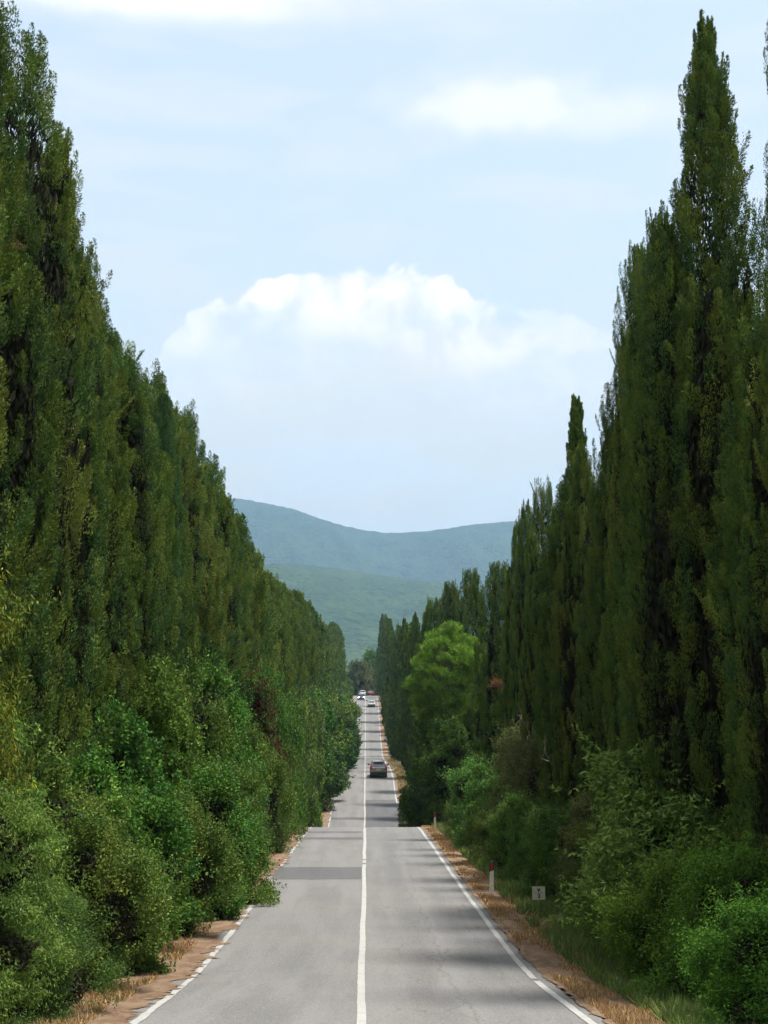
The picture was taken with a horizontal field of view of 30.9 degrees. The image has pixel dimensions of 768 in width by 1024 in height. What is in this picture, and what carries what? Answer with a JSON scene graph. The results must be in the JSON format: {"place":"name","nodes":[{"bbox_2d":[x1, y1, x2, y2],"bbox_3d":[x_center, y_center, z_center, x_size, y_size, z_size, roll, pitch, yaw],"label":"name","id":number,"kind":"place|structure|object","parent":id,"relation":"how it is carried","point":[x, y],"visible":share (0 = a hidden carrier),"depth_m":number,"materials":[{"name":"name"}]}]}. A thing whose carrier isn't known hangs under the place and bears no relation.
{"place":"outdoors","nodes":[
{"label":"outdoors","id":0,"kind":"place"},
{"bbox_2d":[125,722,604,1018],"bbox_3d":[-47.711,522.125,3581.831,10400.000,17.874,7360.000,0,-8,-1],"label":"ground","id":1,"kind":"structure","parent":0,"point":[562,989],"depth_m":35.38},
{"bbox_2d":[0,1,43,747],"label":"cypress tree","id":2,"kind":"object","parent":1,"relation":"on","point":[3,389],"visible":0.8,"depth_m":20.48,"materials":[{"name":"green plant"}]},
{"bbox_2d":[0,535,64,891],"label":"broadleaf tree","id":3,"kind":"object","parent":1,"relation":"on","point":[9,759],"visible":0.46,"depth_m":18.85,"materials":[{"name":"green plant"}]},
{"bbox_2d":[0,0,72,812],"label":"cypress tree","id":4,"kind":"object","parent":1,"relation":"on","point":[22,367],"visible":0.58,"depth_m":23.66,"materials":[{"name":"green plant"}]},
{"bbox_2d":[0,696,79,1012],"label":"bush","id":5,"kind":"object","parent":1,"relation":"on","point":[18,734],"visible":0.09,"depth_m":19.89,"materials":[{"name":"green plant"}]},
{"bbox_2d":[0,773,101,1023],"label":"bush","id":6,"kind":"object","parent":1,"relation":"on","point":[18,952],"visible":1,"depth_m":16.63,"materials":[{"name":"green plant"}]},
{"bbox_2d":[0,0,109,802],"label":"cypress tree","id":7,"kind":"object","parent":1,"relation":"on","point":[59,218],"visible":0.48,"depth_m":27.34,"materials":[{"name":"green plant"}]},
{"bbox_2d":[0,851,134,1023],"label":"bush","id":8,"kind":"object","parent":1,"relation":"on","point":[67,985],"visible":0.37,"depth_m":18.69,"materials":[{"name":"green plant"}]},
{"bbox_2d":[16,137,130,789],"bbox_3d":[-7.777,0.527,30.058,4.456,18.312,4.390,4,-9,-24],"label":"cypress tree","id":9,"kind":"object","parent":1,"relation":"on","point":[99,491],"visible":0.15,"depth_m":29.95,"materials":[{"name":"green plant"}]},
{"bbox_2d":[18,726,129,916],"bbox_3d":[-6.295,6.096,23.458,4.167,4.928,3.791,3,-9,-19],"label":"bush","id":10,"kind":"object","parent":1,"relation":"on","point":[54,766],"visible":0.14,"depth_m":23.54,"materials":[{"name":"green plant"}]},
{"bbox_2d":[52,733,141,845],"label":"bush","id":11,"kind":"object","parent":1,"relation":"on","point":[99,771],"visible":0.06,"depth_m":27.59,"materials":[{"name":"green plant"}]},
{"bbox_2d":[53,238,146,759],"bbox_3d":[-8.030,1.645,33.413,4.445,17.343,4.480,-6,-10,34],"label":"cypress tree","id":12,"kind":"object","parent":1,"relation":"on","point":[121,471],"visible":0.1,"depth_m":33.49,"materials":[{"name":"green plant"}]},
{"bbox_2d":[32,792,188,989],"bbox_3d":[-5.026,6.378,22.569,3.386,3.661,3.080,-4,-9,25],"label":"bush","id":13,"kind":"object","parent":1,"relation":"on","point":[117,872],"visible":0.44,"depth_m":22.23,"materials":[{"name":"green plant"}]},
{"bbox_2d":[90,318,172,763],"bbox_3d":[-7.746,2.743,36.449,4.461,16.211,4.396,-4,-9,28],"label":"cypress tree","id":14,"kind":"object","parent":1,"relation":"on","point":[133,432],"visible":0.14,"depth_m":36.51,"materials":[{"name":"green plant"}]},
{"bbox_2d":[82,838,192,976],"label":"bush","id":15,"kind":"object","parent":1,"relation":"on","point":[149,963],"visible":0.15,"depth_m":24.91,"materials":[{"name":"green plant"}]},
{"bbox_2d":[74,773,218,952],"bbox_3d":[-5.234,7.211,28.369,3.135,4.115,3.392,-6,-10,34],"label":"bush","id":16,"kind":"object","parent":1,"relation":"on","point":[167,813],"visible":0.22,"depth_m":28.23,"materials":[{"name":"green plant"}]},
{"bbox_2d":[89,679,204,849],"bbox_3d":[-6.549,6.953,31.914,4.361,6.173,4.030,-5,-10,33],"label":"bush","id":17,"kind":"object","parent":1,"relation":"on","point":[130,738],"visible":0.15,"depth_m":31.36,"materials":[{"name":"green plant"}]},
{"bbox_2d":[119,340,191,710],"bbox_3d":[-7.894,2.985,39.655,4.909,16.726,4.871,3,-9,-19],"label":"cypress tree","id":18,"kind":"object","parent":1,"relation":"on","point":[134,385],"visible":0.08,"depth_m":40.02,"materials":[{"name":"green plant"}]},
{"bbox_2d":[15,825,301,1023],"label":"dry grass","id":19,"kind":"structure","parent":1,"relation":"on","point":[178,953],"depth_m":21.65,"materials":[{"name":"plant"}]},
{"bbox_2d":[130,377,202,705],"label":"cypress tree","id":20,"kind":"object","parent":1,"relation":"on","point":[188,609],"visible":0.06,"depth_m":43.01,"materials":[{"name":"green plant"}]},
{"bbox_2d":[114,642,219,793],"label":"bush","id":21,"kind":"object","parent":1,"relation":"on","point":[177,731],"visible":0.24,"depth_m":35.98,"materials":[{"name":"green plant"}]},
{"bbox_2d":[148,389,186,708],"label":"cypress tree","id":22,"kind":"object","parent":1,"relation":"on","point":[164,428],"visible":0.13,"depth_m":42.35,"materials":[{"name":"green plant"}]},
{"bbox_2d":[137,358,210,663],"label":"cypress tree","id":23,"kind":"object","parent":1,"relation":"on","point":[157,380],"visible":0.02,"depth_m":46.64,"materials":[{"name":"green plant"}]},
{"bbox_2d":[10,696,352,1023],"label":"leaf litter","id":24,"kind":"object","parent":1,"relation":"on","point":[184,964],"visible":0.1,"depth_m":25.10,"materials":[{"name":"plant"}]},
{"bbox_2d":[170,400,233,753],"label":"cypress tree","id":25,"kind":"object","parent":1,"relation":"on","point":[212,623],"visible":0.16,"depth_m":49.18,"materials":[{"name":"green plant"}]},
{"bbox_2d":[175,398,231,697],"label":"cypress tree","id":26,"kind":"object","parent":1,"relation":"on","point":[207,507],"visible":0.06,"depth_m":52.87,"materials":[{"name":"green plant"}]},
{"bbox_2d":[152,778,257,937],"bbox_3d":[-4.865,8.018,31.425,3.777,4.083,3.436,-6,-10,34],"label":"bush","id":27,"kind":"object","parent":1,"relation":"on","point":[212,843],"visible":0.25,"depth_m":31.00,"materials":[{"name":"green plant"}]},
{"bbox_2d":[180,633,237,774],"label":"bush","id":28,"kind":"object","parent":1,"relation":"on","point":[203,715],"visible":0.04,"depth_m":42.28,"materials":[{"name":"green plant"}]},
{"bbox_2d":[163,754,263,921],"bbox_3d":[-4.832,8.336,35.167,3.634,4.389,3.358,0,-8,1],"label":"bush","id":29,"kind":"object","parent":1,"relation":"on","point":[223,788],"visible":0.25,"depth_m":34.80,"materials":[{"name":"green plant"}]},
{"bbox_2d":[188,455,258,686],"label":"cypress tree","id":30,"kind":"object","parent":1,"relation":"on","point":[227,656],"visible":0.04,"depth_m":55.66,"materials":[{"name":"green plant"}]},
{"bbox_2d":[197,448,256,737],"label":"cypress tree","id":31,"kind":"object","parent":1,"relation":"on","point":[226,519],"visible":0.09,"depth_m":58.85,"materials":[{"name":"green plant"}]},
{"bbox_2d":[196,648,272,808],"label":"bush","id":32,"kind":"object","parent":1,"relation":"on","point":[236,707],"visible":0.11,"depth_m":46.99,"materials":[{"name":"green plant"}]},
{"bbox_2d":[189,748,286,906],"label":"bush","id":33,"kind":"object","parent":1,"relation":"on","point":[264,891],"visible":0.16,"depth_m":38.97,"materials":[{"name":"green plant"}]},
{"bbox_2d":[204,751,278,851],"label":"bush","id":34,"kind":"object","parent":1,"relation":"on","point":[264,824],"visible":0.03,"depth_m":44.20,"materials":[{"name":"green plant"}]},
{"bbox_2d":[225,492,268,678],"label":"cypress tree","id":35,"kind":"object","parent":1,"relation":"on","point":[254,649],"visible":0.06,"depth_m":68.93,"materials":[{"name":"green plant"}]},
{"bbox_2d":[234,509,273,671],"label":"cypress tree","id":36,"kind":"object","parent":1,"relation":"on","point":[243,530],"visible":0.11,"depth_m":72.58,"materials":[{"name":"green plant"}]},
{"bbox_2d":[231,714,304,859],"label":"bush","id":37,"kind":"object","parent":1,"relation":"on","point":[278,768],"visible":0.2,"depth_m":51.26,"materials":[{"name":"green plant"}]},
{"bbox_2d":[249,543,286,693],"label":"cypress tree","id":38,"kind":"object","parent":1,"relation":"on","point":[274,636],"visible":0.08,"depth_m":84.91,"materials":[{"name":"green plant"}]},
{"bbox_2d":[241,651,305,851],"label":"bush","id":39,"kind":"object","parent":1,"relation":"on","point":[261,699],"visible":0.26,"depth_m":58.23,"materials":[{"name":"green plant"}]},
{"bbox_2d":[239,643,313,840],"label":"bush","id":40,"kind":"object","parent":1,"relation":"on","point":[286,719],"visible":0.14,"depth_m":62.96,"materials":[{"name":"green plant"}]},
{"bbox_2d":[263,569,296,699],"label":"cypress tree","id":41,"kind":"object","parent":1,"relation":"on","point":[282,635],"visible":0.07,"depth_m":100.31,"materials":[{"name":"green plant"}]},
{"bbox_2d":[259,733,301,853],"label":"bush","id":42,"kind":"object","parent":1,"relation":"on","point":[279,847],"visible":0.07,"depth_m":56.37,"materials":[{"name":"green plant"}]},
{"bbox_2d":[270,573,296,694],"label":"cypress tree","id":43,"kind":"object","parent":1,"relation":"on","point":[280,595],"visible":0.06,"depth_m":104.79,"materials":[{"name":"green plant"}]},
{"bbox_2d":[256,664,315,834],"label":"bush","id":44,"kind":"object","parent":1,"relation":"on","point":[300,793],"visible":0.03,"depth_m":70.74,"materials":[{"name":"green plant"}]},
{"bbox_2d":[283,587,310,696],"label":"cypress tree","id":45,"kind":"object","parent":1,"relation":"on","point":[296,622],"visible":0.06,"depth_m":119.31,"materials":[{"name":"green plant"}]},
{"bbox_2d":[284,685,327,826],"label":"roadside tree","id":46,"kind":"object","parent":1,"relation":"on","point":[319,772],"visible":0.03,"depth_m":98.54,"materials":[{"name":"green plant"}]},
{"bbox_2d":[295,601,317,690],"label":"cypress tree","id":47,"kind":"object","parent":1,"relation":"on","point":[311,659],"visible":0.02,"depth_m":133.87,"materials":[{"name":"green plant"}]},
{"bbox_2d":[294,692,321,826],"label":"roadside tree","id":48,"kind":"object","parent":1,"relation":"on","point":[313,806],"visible":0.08,"depth_m":93.40,"materials":[{"name":"green plant"}]},
{"bbox_2d":[299,678,339,814],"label":"roadside tree","id":49,"kind":"object","parent":1,"relation":"on","point":[329,707],"visible":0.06,"depth_m":120.55,"materials":[{"name":"green plant"}]},
{"bbox_2d":[313,692,351,798],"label":"roadside tree","id":50,"kind":"object","parent":1,"relation":"on","point":[340,712],"visible":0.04,"depth_m":130.76,"materials":[{"name":"green plant"}]},
{"bbox_2d":[318,726,347,811],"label":"roadside tree","id":51,"kind":"object","parent":1,"relation":"on","point":[337,787],"visible":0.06,"depth_m":124.43,"materials":[{"name":"green plant"}]},
{"bbox_2d":[346,658,371,695],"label":"broadleaf tree","id":52,"kind":"object","parent":1,"relation":"on","point":[358,675],"visible":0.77,"depth_m":403.61,"materials":[{"name":"green plant"}]},
{"bbox_2d":[387,617,405,761],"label":"cypress tree","id":53,"kind":"object","parent":1,"relation":"on","point":[398,657],"visible":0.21,"depth_m":188.91,"materials":[{"name":"green plant"}]},
{"bbox_2d":[401,612,420,773],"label":"cypress tree","id":54,"kind":"object","parent":1,"relation":"on","point":[414,634],"visible":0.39,"depth_m":148.74,"materials":[{"name":"green plant"}]},
{"bbox_2d":[397,713,432,826],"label":"broadleaf tree","id":55,"kind":"object","parent":1,"relation":"on","point":[417,742],"visible":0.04,"depth_m":109.31,"materials":[{"name":"green plant"}]},
{"bbox_2d":[417,595,441,735],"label":"cypress tree","id":56,"kind":"object","parent":1,"relation":"on","point":[429,619],"visible":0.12,"depth_m":113.13,"materials":[{"name":"green plant"}]},
{"bbox_2d":[399,718,461,826],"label":"broadleaf tree","id":57,"kind":"object","parent":1,"relation":"on","point":[406,802],"visible":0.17,"depth_m":95.09,"materials":[{"name":"green plant"}]},
{"bbox_2d":[401,619,481,738],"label":"pine tree","id":58,"kind":"object","parent":1,"relation":"on","point":[430,697],"visible":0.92,"depth_m":89.40,"materials":[{"name":"green plant"}]},
{"bbox_2d":[412,714,479,824],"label":"broadleaf tree","id":59,"kind":"object","parent":1,"relation":"on","point":[452,746],"visible":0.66,"depth_m":83.45,"materials":[{"name":"green plant"}]},
{"bbox_2d":[432,579,463,715],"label":"cypress tree","id":60,"kind":"object","parent":1,"relation":"on","point":[447,610],"visible":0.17,"depth_m":97.80,"materials":[{"name":"green plant"}]},
{"bbox_2d":[437,751,490,833],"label":"bush","id":61,"kind":"object","parent":1,"relation":"on","point":[458,785],"visible":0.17,"depth_m":67.42,"materials":[{"name":"green plant"}]},
{"bbox_2d":[456,566,488,756],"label":"cypress tree","id":62,"kind":"object","parent":1,"relation":"on","point":[470,622],"visible":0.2,"depth_m":94.62,"materials":[{"name":"green plant"}]},
{"bbox_2d":[466,650,487,755],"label":"cypress tree","id":63,"kind":"object","parent":1,"relation":"on","point":[476,735],"visible":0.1,"depth_m":84.90,"materials":[{"name":"green plant"}]},
{"bbox_2d":[449,751,506,848],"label":"bush","id":64,"kind":"object","parent":1,"relation":"on","point":[483,776],"visible":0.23,"depth_m":59.91,"materials":[{"name":"green plant"}]},
{"bbox_2d":[459,791,500,858],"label":"bush","id":65,"kind":"object","parent":1,"relation":"on","point":[472,824],"visible":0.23,"depth_m":54.70,"materials":[{"name":"green plant"}]},
{"bbox_2d":[473,560,507,769],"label":"cypress tree","id":66,"kind":"object","parent":1,"relation":"on","point":[495,601],"visible":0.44,"depth_m":65.50,"materials":[{"name":"green plant"}]},
{"bbox_2d":[490,648,508,774],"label":"cypress tree","id":67,"kind":"object","parent":1,"relation":"on","point":[498,710],"visible":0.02,"depth_m":62.60,"materials":[{"name":"green plant"}]},
{"bbox_2d":[472,785,532,872],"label":"bush","id":68,"kind":"object","parent":1,"relation":"on","point":[498,822],"visible":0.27,"depth_m":49.19,"materials":[{"name":"green plant"}]},
{"bbox_2d":[468,712,536,864],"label":"broadleaf tree","id":69,"kind":"object","parent":1,"relation":"on","point":[508,745],"visible":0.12,"depth_m":51.93,"materials":[{"name":"green plant"}]},
{"bbox_2d":[499,518,524,794],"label":"cypress tree","id":70,"kind":"object","parent":1,"relation":"on","point":[508,599],"visible":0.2,"depth_m":59.14,"materials":[{"name":"green plant"}]},
{"bbox_2d":[491,727,542,840],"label":"broadleaf tree","id":71,"kind":"object","parent":1,"relation":"on","point":[529,779],"visible":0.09,"depth_m":45.65,"materials":[{"name":"green plant"}]},
{"bbox_2d":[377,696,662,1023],"bbox_3d":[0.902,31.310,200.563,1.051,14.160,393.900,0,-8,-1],"label":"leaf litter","id":72,"kind":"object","parent":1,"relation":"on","point":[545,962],"visible":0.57,"depth_m":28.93,"materials":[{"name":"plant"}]},
{"bbox_2d":[506,498,534,790],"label":"cypress tree","id":73,"kind":"object","parent":1,"relation":"on","point":[516,639],"visible":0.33,"depth_m":55.70,"materials":[{"name":"green plant"}]},
{"bbox_2d":[494,793,552,882],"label":"bush","id":74,"kind":"object","parent":1,"relation":"on","point":[515,850],"visible":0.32,"depth_m":44.28,"materials":[{"name":"green plant"}]},
{"bbox_2d":[518,475,556,791],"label":"cypress tree","id":75,"kind":"object","parent":1,"relation":"on","point":[541,518],"visible":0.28,"depth_m":51.55,"materials":[{"name":"green plant"}]},
{"bbox_2d":[404,824,673,1023],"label":"dry grass","id":76,"kind":"structure","parent":1,"relation":"on","point":[621,1015],"depth_m":27.14,"materials":[{"name":"plant"}]},
{"bbox_2d":[512,795,578,904],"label":"bush","id":77,"kind":"object","parent":1,"relation":"on","point":[542,850],"visible":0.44,"depth_m":40.13,"materials":[{"name":"green plant"}]},
{"bbox_2d":[526,393,596,825],"bbox_3d":[6.287,4.236,45.257,3.649,16.586,3.526,5,-9,-30],"label":"cypress tree","id":78,"kind":"object","parent":1,"relation":"on","point":[578,436],"visible":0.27,"depth_m":45.11,"materials":[{"name":"green plant"}]},
{"bbox_2d":[544,785,596,886],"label":"bush","id":79,"kind":"object","parent":1,"relation":"on","point":[575,813],"visible":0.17,"depth_m":37.83,"materials":[{"name":"green plant"}]},
{"bbox_2d":[546,444,598,894],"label":"cypress tree","id":80,"kind":"object","parent":1,"relation":"on","point":[569,692],"visible":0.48,"depth_m":42.11,"materials":[{"name":"green plant"}]},
{"bbox_2d":[549,793,605,914],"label":"bush","id":81,"kind":"object","parent":1,"relation":"on","point":[583,832],"visible":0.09,"depth_m":36.27,"materials":[{"name":"green plant"}]},
{"bbox_2d":[567,526,606,849],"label":"cypress tree","id":82,"kind":"object","parent":1,"relation":"on","point":[588,667],"visible":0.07,"depth_m":39.41,"materials":[{"name":"green plant"}]},
{"bbox_2d":[431,821,757,1023],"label":"green grass","id":83,"kind":"structure","parent":1,"relation":"on","point":[567,937],"depth_m":27.89,"materials":[{"name":"plant"}]},
{"bbox_2d":[571,793,619,936],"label":"bush","id":84,"kind":"object","parent":1,"relation":"on","point":[589,863],"depth_m":31.95,"materials":[{"name":"green plant"}]},
{"bbox_2d":[583,333,636,832],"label":"cypress tree","id":85,"kind":"object","parent":1,"relation":"on","point":[597,553],"visible":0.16,"depth_m":36.77,"materials":[{"name":"green plant"}]},
{"bbox_2d":[592,238,646,804],"bbox_3d":[6.642,1.723,35.197,2.533,18.067,2.570,-7,-11,40],"label":"cypress tree","id":86,"kind":"object","parent":1,"relation":"on","point":[609,661],"visible":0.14,"depth_m":35.33,"materials":[{"name":"green plant"}]},
{"bbox_2d":[542,703,742,960],"bbox_3d":[5.736,6.502,26.830,4.875,5.699,5.484,-3,-9,17],"label":"bush","id":87,"kind":"object","parent":1,"relation":"on","point":[618,842],"visible":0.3,"depth_m":26.22,"materials":[{"name":"green plant"}]},
{"bbox_2d":[612,199,673,747],"bbox_3d":[6.818,1.300,33.078,2.731,18.173,2.572,-3,-9,19],"label":"cypress tree","id":88,"kind":"object","parent":1,"relation":"on","point":[630,349],"visible":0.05,"depth_m":33.69,"materials":[{"name":"green plant"}]},
{"bbox_2d":[561,828,742,995],"bbox_3d":[5.057,6.878,23.400,3.674,3.104,2.994,5,-10,-33],"label":"bush","id":89,"kind":"object","parent":1,"relation":"on","point":[639,913],"visible":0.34,"depth_m":23.00,"materials":[{"name":"green plant"}]},
{"bbox_2d":[612,397,730,823],"bbox_3d":[7.102,2.545,30.240,4.209,14.662,4.470,-3,-9,20],"label":"cypress tree","id":90,"kind":"object","parent":1,"relation":"on","point":[632,583],"visible":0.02,"depth_m":30.20,"materials":[{"name":"green plant"}]},
{"bbox_2d":[607,9,767,873],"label":"cypress tree","id":91,"kind":"object","parent":1,"relation":"on","point":[699,344],"visible":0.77,"depth_m":27.34,"materials":[{"name":"green plant"}]},
{"bbox_2d":[608,820,767,1007],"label":"bush","id":92,"kind":"object","parent":1,"relation":"on","point":[719,875],"visible":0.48,"depth_m":20.95,"materials":[{"name":"green plant"}]},
{"bbox_2d":[668,871,767,1023],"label":"bush","id":93,"kind":"object","parent":1,"relation":"on","point":[741,976],"visible":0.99,"depth_m":17.89,"materials":[{"name":"green plant"}]},
{"bbox_2d":[693,275,767,883],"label":"cypress tree","id":94,"kind":"object","parent":1,"relation":"on","point":[754,520],"visible":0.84,"depth_m":22.21,"materials":[{"name":"green plant"}]},
{"bbox_2d":[698,269,767,876],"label":"cypress tree","id":95,"kind":"object","parent":1,"relation":"on","point":[728,534],"visible":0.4,"depth_m":25.00,"materials":[{"name":"green plant"}]},
{"bbox_2d":[751,23,767,606],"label":"cypress tree","id":96,"kind":"object","parent":1,"relation":"on","point":[764,224],"visible":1,"depth_m":22.24,"materials":[{"name":"green plant"}]},
{"bbox_2d":[125,696,606,1023],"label":"road","id":97,"kind":"structure","parent":0,"point":[436,952],"depth_m":28.51,"materials":[{"name":"asphalt"}]},
{"bbox_2d":[130,794,334,1023],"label":"edge line","id":98,"kind":"object","parent":97,"relation":"on","point":[145,1015],"visible":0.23,"depth_m":24.67,"materials":[{"name":"paint"}]},
{"bbox_2d":[271,867,361,878],"bbox_3d":[-2.259,12.370,47.599,2.970,0.114,4.769,0,-8,-1],"label":"road patch","id":99,"kind":"object","parent":97,"relation":"on","point":[318,873],"visible":1,"depth_m":47.39,"materials":[{"name":"asphalt"}]},
{"bbox_2d":[357,696,365,1023],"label":"line","id":100,"kind":"object","parent":97,"relation":"on","point":[361,1011],"visible":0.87,"depth_m":29.27,"materials":[{"name":"paint"}]},
{"bbox_2d":[366,804,399,826],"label":"road patch","id":101,"kind":"object","parent":97,"relation":"on","point":[381,815],"visible":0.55,"depth_m":121.37,"materials":[{"name":"asphalt"}]},
{"bbox_2d":[377,700,596,1023],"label":"edge line","id":102,"kind":"object","parent":97,"relation":"on","point":[572,1008],"visible":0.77,"depth_m":29.25,"materials":[{"name":"paint"}]},
{"bbox_2d":[263,563,503,672],"bbox_3d":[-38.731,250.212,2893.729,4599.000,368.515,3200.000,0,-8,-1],"label":"foothill","id":103,"kind":"structure","parent":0,"point":[353,605],"depth_m":2604.49,"materials":[{"name":"plant"}]},
{"bbox_2d":[0,0,767,532],"label":"sky","id":104,"kind":"structure","parent":0,"point":[377,248],"materials":[{"name":"blue"}]},
{"bbox_2d":[229,498,561,591],"bbox_3d":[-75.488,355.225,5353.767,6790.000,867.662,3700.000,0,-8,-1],"label":"mountain","id":105,"kind":"structure","parent":0,"point":[281,535],"depth_m":4932.91,"materials":[{"name":"plant"}]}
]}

